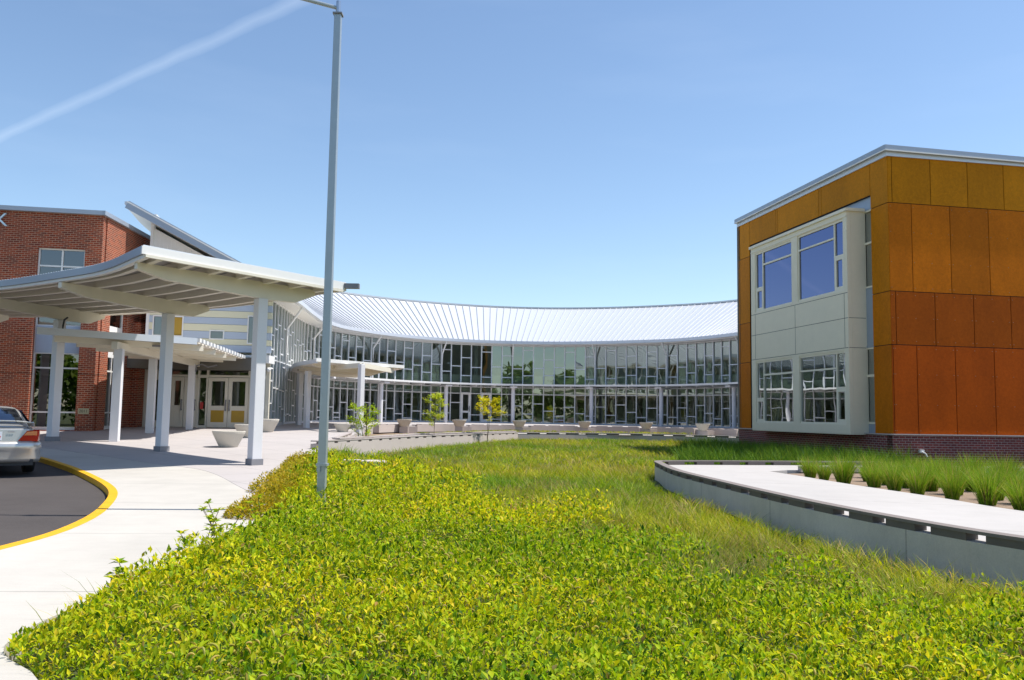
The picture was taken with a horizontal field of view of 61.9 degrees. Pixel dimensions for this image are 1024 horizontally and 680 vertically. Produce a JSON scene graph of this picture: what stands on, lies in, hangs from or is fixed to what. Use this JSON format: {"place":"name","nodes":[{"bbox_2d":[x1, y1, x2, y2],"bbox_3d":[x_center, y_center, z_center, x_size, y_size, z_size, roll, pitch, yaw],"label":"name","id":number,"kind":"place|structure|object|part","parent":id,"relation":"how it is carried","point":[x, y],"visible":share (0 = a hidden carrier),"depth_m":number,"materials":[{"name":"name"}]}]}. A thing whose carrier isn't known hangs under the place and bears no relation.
{"place":"outdoors","nodes":[
{"label":"outdoors","id":0,"kind":"place"},
{"bbox_2d":[0,462,106,545],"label":"road","id":1,"kind":"structure","parent":0,"point":[40,499],"depth_m":13.28,"materials":[{"name":"grey asphalt"}]},
{"bbox_2d":[0,406,40,471],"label":"parked car","id":2,"kind":"object","parent":1,"relation":"on","point":[20,443],"visible":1,"depth_m":17.25,"materials":[{"name":"silver metal"}]},
{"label":"rear window","id":3,"kind":"part","parent":2,"relation":"part of","materials":[{"name":"blue glass"}]},
{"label":"side window","id":4,"kind":"part","parent":2,"relation":"part of","materials":[{"name":"black glass"}]},
{"bbox_2d":[0,457,117,549],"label":"kerb","id":5,"kind":"structure","parent":1,"relation":"on","point":[109,490],"depth_m":13.24,"materials":[{"name":"yellow paint"}]},
{"bbox_2d":[0,327,266,679],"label":"walkway","id":6,"kind":"structure","parent":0,"point":[155,507],"depth_m":10.80,"materials":[{"name":"grey concrete"}]},
{"bbox_2d":[39,422,738,494],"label":"plaza","id":7,"kind":"structure","parent":0,"point":[198,448],"depth_m":25.64,"materials":[{"name":"concrete"}]},
{"bbox_2d":[0,205,149,430],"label":"brick building","id":8,"kind":"structure","parent":7,"relation":"on","point":[34,241],"depth_m":33.45,"materials":[{"name":"red brick"}]},
{"bbox_2d":[29,317,80,429],"bbox_3d":[-17.832,1.131,33.430,1.715,4.760,0.375,1,-5,-2],"label":"window","id":9,"kind":"structure","parent":8,"relation":"in","point":[42,343],"depth_m":33.37,"materials":[{"name":"white paint"}]},
{"bbox_2d":[37,248,84,274],"bbox_3d":[-17.746,-2.645,33.631,1.715,1.900,0.361,1,-5,-2],"label":"window","id":10,"kind":"structure","parent":8,"relation":"in","point":[50,260],"depth_m":33.64,"materials":[{"name":"glass"}]},
{"bbox_2d":[104,315,122,428],"bbox_3d":[-16.672,1.222,35.401,0.137,4.960,1.782,1,-5,-2],"label":"window","id":11,"kind":"structure","parent":8,"relation":"in","point":[116,321],"depth_m":35.34,"materials":[{"name":"white paint"}]},
{"bbox_2d":[0,245,359,465],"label":"entrance canopy","id":12,"kind":"object","parent":7,"relation":"on","point":[169,284],"visible":0.99,"depth_m":21.77,"materials":[{"name":"metal"}]},
{"bbox_2d":[212,431,245,446],"bbox_3d":[-8.559,2.987,25.775,0.970,0.475,0.970,1,-5,0],"label":"bowl planter","id":13,"kind":"object","parent":7,"relation":"on","point":[228,438],"visible":1,"depth_m":25.46,"materials":[{"name":"concrete"}]},
{"bbox_2d":[234,424,248,437],"bbox_3d":[-9.504,3.277,30.718,0.970,0.475,0.970,1,-5,0],"label":"bowl planter","id":14,"kind":"object","parent":7,"relation":"on","point":[241,427],"visible":0.4,"depth_m":30.34,"materials":[{"name":"concrete"}]},
{"bbox_2d":[263,419,278,431],"bbox_3d":[-10.057,3.487,34.814,1.086,0.532,1.086,1,-5,0],"label":"bowl planter","id":15,"kind":"object","parent":7,"relation":"on","point":[269,425],"visible":0.62,"depth_m":34.48,"materials":[{"name":"concrete"}]},
{"bbox_2d":[334,423,350,431],"bbox_3d":[-7.110,3.682,35.805,0.728,0.356,0.728,1,-5,0],"label":"bowl planter","id":16,"kind":"object","parent":7,"relation":"on","point":[341,427],"visible":0.88,"depth_m":35.58,"materials":[{"name":"concrete"}]},
{"bbox_2d":[290,358,403,435],"bbox_3d":[-8.583,2.997,42.140,4.921,3.385,13.331,3,-5,-22],"label":"side canopy","id":17,"kind":"object","parent":7,"relation":"on","point":[359,370],"visible":0.86,"depth_m":38.63,"materials":[{"name":"metal"}]},
{"bbox_2d":[373,424,399,432],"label":"seat wall","id":18,"kind":"structure","parent":7,"relation":"on","point":[381,428],"depth_m":41.12,"materials":[{"name":"concrete"}]},
{"bbox_2d":[125,201,737,428],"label":"crescent building","id":19,"kind":"structure","parent":7,"relation":"on","point":[673,365],"depth_m":60.68,"materials":[{"name":"metal"}]},
{"bbox_2d":[169,377,184,426],"bbox_3d":[-14.730,2.716,37.491,0.570,2.187,0.150,1,-5,0],"label":"door","id":20,"kind":"structure","parent":19,"relation":"in","point":[176,411],"depth_m":37.49,"materials":[{"name":"grey metal"}]},
{"bbox_2d":[183,377,197,426],"bbox_3d":[-14.140,2.725,37.491,0.570,2.187,0.150,1,-5,0],"label":"door","id":21,"kind":"structure","parent":19,"relation":"in","point":[186,378],"depth_m":37.50,"materials":[{"name":"grey metal"}]},
{"bbox_2d":[206,377,228,427],"bbox_3d":[-12.946,2.744,37.491,0.880,2.187,0.150,1,-5,0],"label":"door","id":22,"kind":"structure","parent":19,"relation":"in","point":[216,415],"depth_m":37.49,"materials":[{"name":"white metal"}]},
{"bbox_2d":[227,378,248,427],"bbox_3d":[-12.046,2.759,37.491,0.880,2.187,0.150,1,-5,0],"label":"door","id":23,"kind":"structure","parent":19,"relation":"in","point":[235,414],"depth_m":37.49,"materials":[{"name":"white metal"}]},
{"bbox_2d":[461,393,469,421],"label":"door","id":24,"kind":"structure","parent":19,"relation":"in","point":[467,420],"depth_m":60.98,"materials":[{"name":"white paint"}]},
{"bbox_2d":[481,393,490,421],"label":"door","id":25,"kind":"structure","parent":19,"relation":"in","point":[482,420],"depth_m":61.46,"materials":[{"name":"white paint"}]},
{"bbox_2d":[412,424,454,431],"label":"seat wall","id":26,"kind":"structure","parent":7,"relation":"on","point":[437,428],"depth_m":44.80,"materials":[{"name":"concrete"}]},
{"bbox_2d":[466,424,514,430],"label":"seat wall","id":27,"kind":"structure","parent":7,"relation":"on","point":[479,427],"depth_m":46.78,"materials":[{"name":"concrete"}]},
{"bbox_2d":[367,433,734,437],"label":"planting bed","id":28,"kind":"object","parent":7,"relation":"on","point":[412,433],"visible":0.17,"depth_m":41.58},
{"bbox_2d":[346,402,381,435],"bbox_3d":[-5.136,3.021,29.538,1.319,1.845,1.116,-3,-6,37],"label":"sapling","id":29,"kind":"object","parent":28,"relation":"on","point":[365,421],"visible":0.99,"depth_m":29.46,"materials":[{"name":"green plant"}]},
{"bbox_2d":[399,426,417,432],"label":"pedestal","id":30,"kind":"object","parent":28,"relation":"on","point":[410,429],"visible":0.61,"depth_m":42.36,"materials":[{"name":"concrete"}]},
{"bbox_2d":[397,419,411,426],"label":"bowl planter","id":31,"kind":"object","parent":30,"relation":"on","point":[404,422],"visible":1,"depth_m":42.14,"materials":[{"name":"concrete"}]},
{"bbox_2d":[455,427,471,431],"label":"pedestal","id":32,"kind":"object","parent":28,"relation":"on","point":[463,429],"visible":0.5,"depth_m":45.06,"materials":[{"name":"concrete"}]},
{"bbox_2d":[452,420,465,426],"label":"bowl planter","id":33,"kind":"object","parent":32,"relation":"on","point":[459,423],"visible":1,"depth_m":44.84,"materials":[{"name":"concrete"}]},
{"bbox_2d":[515,427,530,431],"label":"pedestal","id":34,"kind":"object","parent":28,"relation":"on","point":[523,428],"visible":0.46,"depth_m":46.67,"materials":[{"name":"concrete"}]},
{"bbox_2d":[512,420,525,426],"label":"bowl planter","id":35,"kind":"object","parent":34,"relation":"on","point":[518,423],"visible":1,"depth_m":46.43,"materials":[{"name":"concrete"}]},
{"bbox_2d":[355,429,693,436],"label":"bed plants","id":36,"kind":"object","parent":28,"relation":"on","point":[642,432],"visible":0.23,"depth_m":45.75,"materials":[{"name":"green plant"}]},
{"bbox_2d":[580,428,595,432],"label":"pedestal","id":37,"kind":"object","parent":28,"relation":"on","point":[587,429],"visible":0.36,"depth_m":47.87,"materials":[{"name":"concrete"}]},
{"bbox_2d":[578,421,590,427],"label":"bowl planter","id":38,"kind":"object","parent":37,"relation":"on","point":[584,424],"visible":1,"depth_m":47.63,"materials":[{"name":"concrete"}]},
{"bbox_2d":[642,429,656,434],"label":"pedestal","id":39,"kind":"object","parent":28,"relation":"on","point":[650,430],"visible":0.32,"depth_m":47.65,"materials":[{"name":"concrete"}]},
{"bbox_2d":[639,422,652,428],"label":"bowl planter","id":40,"kind":"object","parent":39,"relation":"on","point":[646,425],"visible":1,"depth_m":47.43,"materials":[{"name":"concrete"}]},
{"bbox_2d":[698,430,713,434],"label":"pedestal","id":41,"kind":"object","parent":28,"relation":"on","point":[707,432],"visible":0.46,"depth_m":44.77,"materials":[{"name":"concrete"}]},
{"bbox_2d":[696,424,709,430],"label":"bowl planter","id":42,"kind":"object","parent":41,"relation":"on","point":[702,427],"visible":1,"depth_m":44.73,"materials":[{"name":"concrete"}]},
{"bbox_2d":[528,425,577,432],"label":"seat wall","id":43,"kind":"structure","parent":7,"relation":"on","point":[564,428],"depth_m":48.09,"materials":[{"name":"concrete"}]},
{"bbox_2d":[591,426,639,432],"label":"seat wall","id":44,"kind":"structure","parent":7,"relation":"on","point":[628,429],"depth_m":48.63,"materials":[{"name":"concrete"}]},
{"bbox_2d":[652,427,697,434],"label":"seat wall","id":45,"kind":"structure","parent":7,"relation":"on","point":[670,430],"depth_m":47.23,"materials":[{"name":"concrete"}]},
{"bbox_2d":[707,428,737,435],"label":"seat wall","id":46,"kind":"structure","parent":7,"relation":"on","point":[726,432],"depth_m":45.04,"materials":[{"name":"concrete"}]},
{"bbox_2d":[0,0,1023,306],"label":"sky","id":47,"kind":"structure","parent":0,"point":[514,153],"materials":[{"name":"blue"}]},
{"bbox_2d":[13,437,1023,679],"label":"lawn","id":48,"kind":"structure","parent":0,"point":[26,666],"depth_m":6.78,"materials":[{"name":"plant"}]},
{"bbox_2d":[103,557,135,606],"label":"tall weed","id":49,"kind":"object","parent":48,"relation":"on","point":[119,569],"visible":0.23,"depth_m":6.38,"materials":[{"name":"green plant"}]},
{"bbox_2d":[176,507,226,570],"bbox_3d":[-2.877,1.856,7.939,0.482,0.587,0.312,3,-5,-21],"label":"tall weed","id":50,"kind":"object","parent":48,"relation":"on","point":[214,533],"visible":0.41,"depth_m":8.01,"materials":[{"name":"green plant"}]},
{"bbox_2d":[198,498,245,557],"bbox_3d":[-2.913,1.889,8.539,0.448,0.617,0.369,3,-6,-25],"label":"tall weed","id":51,"kind":"object","parent":48,"relation":"on","point":[212,515],"visible":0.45,"depth_m":8.51,"materials":[{"name":"green plant"}]},
{"bbox_2d":[223,492,297,520],"bbox_3d":[-3.314,2.201,11.280,0.944,0.410,1.229,1,-5,0],"label":"bush","id":52,"kind":"object","parent":48,"relation":"on","point":[271,500],"visible":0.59,"depth_m":11.11,"materials":[{"name":"yellow plant"}]},
{"bbox_2d":[246,494,283,542],"bbox_3d":[-2.722,1.978,9.361,0.421,0.595,0.349,1,-5,0],"label":"tall weed","id":53,"kind":"object","parent":48,"relation":"on","point":[279,504],"visible":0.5,"depth_m":9.37,"materials":[{"name":"green plant"}]},
{"bbox_2d":[246,465,316,492],"bbox_3d":[-3.748,2.401,14.549,1.398,0.522,1.452,1,-5,0],"label":"bush","id":54,"kind":"object","parent":48,"relation":"on","point":[281,476],"visible":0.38,"depth_m":14.35,"materials":[{"name":"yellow plant"}]},
{"bbox_2d":[251,477,311,504],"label":"bush","id":55,"kind":"object","parent":48,"relation":"on","point":[272,488],"visible":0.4,"depth_m":12.92,"materials":[{"name":"yellow plant"}]},
{"bbox_2d":[281,449,317,465],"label":"bush","id":56,"kind":"object","parent":48,"relation":"on","point":[296,455],"visible":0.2,"depth_m":19.28,"materials":[{"name":"green plant"}]},
{"bbox_2d":[270,458,330,482],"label":"bush","id":57,"kind":"object","parent":48,"relation":"on","point":[285,466],"visible":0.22,"depth_m":16.03,"materials":[{"name":"green plant"}]},
{"bbox_2d":[279,455,330,470],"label":"bush","id":58,"kind":"object","parent":48,"relation":"on","point":[299,460],"visible":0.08,"depth_m":17.82,"materials":[{"name":"green plant"}]},
{"bbox_2d":[302,0,343,515],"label":"lamp post","id":59,"kind":"object","parent":48,"relation":"on","point":[322,464],"visible":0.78,"depth_m":12.13,"materials":[{"name":"metal"}]},
{"bbox_2d":[314,432,351,443],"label":"retaining wall","id":60,"kind":"structure","parent":48,"relation":"on","point":[346,434],"depth_m":31.58,"materials":[{"name":"concrete"}]},
{"bbox_2d":[338,459,386,473],"bbox_3d":[-3.788,3.326,21.287,1.356,0.665,0.657,-1,-5,17],"label":"drain cover","id":61,"kind":"object","parent":48,"relation":"on","point":[367,462],"visible":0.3,"depth_m":21.09,"materials":[{"name":"concrete"}]},
{"bbox_2d":[310,432,517,454],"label":"retaining wall","id":62,"kind":"structure","parent":48,"relation":"on","point":[381,443],"depth_m":32.06,"materials":[{"name":"concrete"}]},
{"bbox_2d":[332,431,516,441],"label":"retaining wall","id":63,"kind":"structure","parent":48,"relation":"on","point":[357,437],"depth_m":33.50,"materials":[{"name":"concrete"}]},
{"bbox_2d":[421,391,447,427],"bbox_3d":[-3.147,3.270,34.911,1.191,2.348,1.027,1,-5,0],"label":"sapling","id":64,"kind":"object","parent":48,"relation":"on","point":[438,396],"visible":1,"depth_m":34.86,"materials":[{"name":"green plant"}]},
{"bbox_2d":[475,396,505,441],"bbox_3d":[-1.134,3.655,38.793,1.411,2.328,1.318,3,-6,-24],"label":"sapling","id":65,"kind":"object","parent":48,"relation":"on","point":[491,404],"visible":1,"depth_m":38.72,"materials":[{"name":"yellow plant"}]},
{"bbox_2d":[6,446,1023,679],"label":"ground cover","id":66,"kind":"object","parent":48,"relation":"on","point":[302,649],"visible":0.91,"depth_m":5.77,"materials":[{"name":"green plant"}]},
{"bbox_2d":[104,467,1023,679],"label":"seed heads","id":67,"kind":"object","parent":66,"relation":"on","point":[485,642],"visible":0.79,"depth_m":5.51,"materials":[{"name":"yellow plant"}]},
{"bbox_2d":[518,432,738,442],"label":"retaining wall","id":68,"kind":"structure","parent":48,"relation":"on","point":[576,436],"depth_m":43.90,"materials":[{"name":"concrete"}]},
{"bbox_2d":[669,432,929,464],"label":"tall grass","id":69,"kind":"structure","parent":48,"relation":"on","point":[704,449],"depth_m":26.02,"materials":[{"name":"green plant"}]},
{"bbox_2d":[654,460,1023,592],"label":"path wall","id":70,"kind":"structure","parent":48,"relation":"on","point":[942,545],"depth_m":10.23,"materials":[{"name":"concrete"}]},
{"bbox_2d":[518,433,735,437],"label":"terrace path","id":71,"kind":"structure","parent":0,"point":[605,434],"depth_m":44.72,"materials":[{"name":"concrete"}]},
{"bbox_2d":[670,465,1023,542],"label":"path","id":72,"kind":"structure","parent":0,"point":[779,478],"depth_m":13.26,"materials":[{"name":"concrete"}]},
{"bbox_2d":[798,466,1022,471],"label":"edging","id":73,"kind":"object","parent":72,"relation":"on","point":[800,470],"visible":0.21,"depth_m":20.43,"materials":[{"name":"concrete"}]},
{"bbox_2d":[791,473,1019,509],"bbox_3d":[22.953,3.119,15.067,34.000,0.300,20.500,1,-5,0],"label":"gravel bed","id":74,"kind":"object","parent":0,"point":[966,496],"visible":0.03,"depth_m":15.32,"materials":[{"name":"beige gravel"}]},
{"bbox_2d":[793,455,825,477],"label":"grass clump","id":75,"kind":"object","parent":74,"relation":"on","point":[806,468],"visible":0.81,"depth_m":18.81,"materials":[{"name":"green plant"}]},
{"bbox_2d":[811,459,832,479],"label":"grass clump","id":76,"kind":"object","parent":74,"relation":"on","point":[824,473],"visible":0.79,"depth_m":18.10,"materials":[{"name":"green plant"}]},
{"bbox_2d":[823,453,866,483],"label":"grass clump","id":77,"kind":"object","parent":74,"relation":"on","point":[843,473],"visible":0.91,"depth_m":17.22,"materials":[{"name":"green plant"}]},
{"bbox_2d":[853,463,876,481],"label":"grass clump","id":78,"kind":"object","parent":74,"relation":"on","point":[864,469],"visible":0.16,"depth_m":17.94,"materials":[{"name":"green plant"}]},
{"bbox_2d":[855,462,892,487],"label":"grass clump","id":79,"kind":"object","parent":74,"relation":"on","point":[873,479],"visible":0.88,"depth_m":16.37,"materials":[{"name":"green plant"}]},
{"bbox_2d":[856,451,891,471],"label":"grass clump","id":80,"kind":"object","parent":74,"relation":"on","point":[866,460],"visible":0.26,"depth_m":19.05,"materials":[{"name":"green plant"}]},
{"bbox_2d":[871,457,905,484],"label":"grass clump","id":81,"kind":"object","parent":74,"relation":"on","point":[884,482],"visible":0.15,"depth_m":17.02,"materials":[{"name":"green plant"}]},
{"bbox_2d":[880,457,903,468],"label":"grass clump","id":82,"kind":"object","parent":74,"relation":"on","point":[890,463],"visible":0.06,"depth_m":18.15,"materials":[{"name":"green plant"}]},
{"bbox_2d":[874,458,911,490],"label":"grass clump","id":83,"kind":"object","parent":74,"relation":"on","point":[894,482],"visible":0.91,"depth_m":15.63,"materials":[{"name":"green plant"}]},
{"bbox_2d":[889,459,925,487],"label":"grass clump","id":84,"kind":"object","parent":74,"relation":"on","point":[904,483],"visible":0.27,"depth_m":16.31,"materials":[{"name":"green plant"}]},
{"bbox_2d":[898,456,928,471],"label":"grass clump","id":85,"kind":"object","parent":74,"relation":"on","point":[913,464],"visible":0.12,"depth_m":17.58,"materials":[{"name":"green plant"}]},
{"bbox_2d":[898,464,935,494],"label":"grass clump","id":86,"kind":"object","parent":74,"relation":"on","point":[917,484],"visible":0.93,"depth_m":14.78,"materials":[{"name":"green plant"}]},
{"bbox_2d":[904,455,934,471],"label":"grass clump","id":87,"kind":"object","parent":74,"relation":"on","point":[918,460],"visible":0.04,"depth_m":18.81,"materials":[{"name":"green plant"}]},
{"bbox_2d":[906,457,952,491],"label":"grass clump","id":88,"kind":"object","parent":74,"relation":"on","point":[933,486],"visible":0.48,"depth_m":15.62,"materials":[{"name":"green plant"}]},
{"bbox_2d":[917,452,956,487],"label":"grass clump","id":89,"kind":"object","parent":74,"relation":"on","point":[940,461],"visible":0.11,"depth_m":16.69,"materials":[{"name":"green plant"}]},
{"bbox_2d":[924,455,965,469],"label":"grass clump","id":90,"kind":"object","parent":74,"relation":"on","point":[944,462],"visible":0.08,"depth_m":17.96,"materials":[{"name":"green plant"}]},
{"bbox_2d":[930,464,974,499],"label":"grass clump","id":91,"kind":"object","parent":74,"relation":"on","point":[952,489],"visible":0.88,"depth_m":14.01,"materials":[{"name":"green plant"}]},
{"bbox_2d":[932,457,982,494],"bbox_3d":[7.715,2.367,15.006,1.069,0.722,0.990,3,-5,-19],"label":"grass clump","id":92,"kind":"object","parent":74,"relation":"on","point":[949,467],"visible":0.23,"depth_m":14.98,"materials":[{"name":"green plant"}]},
{"bbox_2d":[950,459,989,491],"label":"grass clump","id":93,"kind":"object","parent":74,"relation":"on","point":[968,487],"visible":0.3,"depth_m":15.74,"materials":[{"name":"green plant"}]},
{"bbox_2d":[952,452,988,471],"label":"grass clump","id":94,"kind":"object","parent":74,"relation":"on","point":[977,459],"visible":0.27,"depth_m":18.51,"materials":[{"name":"green plant"}]},
{"bbox_2d":[959,465,1015,505],"bbox_3d":[7.376,2.223,13.276,0.873,0.695,0.954,0,-5,8],"label":"grass clump","id":95,"kind":"object","parent":74,"relation":"on","point":[987,492],"visible":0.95,"depth_m":13.16,"materials":[{"name":"green plant"}]},
{"bbox_2d":[970,463,1015,500],"bbox_3d":[7.972,2.322,14.098,0.883,0.660,0.808,4,-6,-29],"label":"grass clump","id":96,"kind":"object","parent":74,"relation":"on","point":[1001,497],"visible":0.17,"depth_m":14.02,"materials":[{"name":"green plant"}]},
{"bbox_2d":[979,449,1023,473],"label":"grass clump","id":97,"kind":"object","parent":74,"relation":"on","point":[1007,464],"visible":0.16,"depth_m":16.28,"materials":[{"name":"green plant"}]},
{"bbox_2d":[979,460,1023,495],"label":"grass clump","id":98,"kind":"object","parent":74,"relation":"on","point":[1009,472],"visible":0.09,"depth_m":14.96,"materials":[{"name":"green plant"}]},
{"bbox_2d":[990,466,1023,496],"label":"grass clump","id":99,"kind":"object","parent":74,"relation":"on","point":[1018,479],"visible":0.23,"depth_m":13.45,"materials":[{"name":"green plant"}]},
{"bbox_2d":[991,476,1023,510],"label":"grass clump","id":100,"kind":"object","parent":74,"relation":"on","point":[1016,501],"visible":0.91,"depth_m":12.38,"materials":[{"name":"green plant"}]},
{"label":"verge","id":101,"kind":"structure","parent":0,"visible":0},
{"bbox_2d":[734,144,1023,464],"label":"panel building","id":102,"kind":"structure","parent":101,"relation":"on","point":[880,296],"depth_m":28.12,"materials":[{"name":"orange metal"}]},
{"bbox_2d":[755,240,791,311],"bbox_3d":[10.361,-2.469,33.721,0.589,2.440,2.950,1,-5,-1],"label":"window","id":103,"kind":"structure","parent":102,"relation":"in","point":[774,264],"depth_m":33.73,"materials":[{"name":"glass"}]},
{"bbox_2d":[756,357,793,422],"bbox_3d":[10.290,1.999,33.328,0.589,2.470,2.950,1,-5,-1],"label":"window","id":104,"kind":"structure","parent":102,"relation":"in","point":[774,377],"depth_m":33.33,"materials":[{"name":"glass"}]},
{"bbox_2d":[798,219,843,301],"bbox_3d":[10.997,-2.769,30.364,0.601,2.470,3.009,1,-5,-1],"label":"window","id":105,"kind":"structure","parent":102,"relation":"in","point":[820,250],"depth_m":30.35,"materials":[{"name":"glass"}]},
{"bbox_2d":[800,351,846,424],"bbox_3d":[10.925,1.713,29.969,0.601,2.470,3.009,1,-5,-1],"label":"window","id":106,"kind":"structure","parent":102,"relation":"in","point":[822,376],"depth_m":29.95,"materials":[{"name":"glass"}]},
{"bbox_2d":[864,209,871,287],"bbox_3d":[11.972,-3.046,28.697,0.164,2.640,0.675,1,-5,-4],"label":"window","id":107,"kind":"structure","parent":102,"relation":"in","point":[867,213],"depth_m":28.66,"materials":[{"name":"paint"}]},
{"bbox_2d":[867,347,874,423],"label":"window","id":108,"kind":"structure","parent":102,"relation":"in","point":[870,350],"depth_m":28.25,"materials":[{"name":"paint"}]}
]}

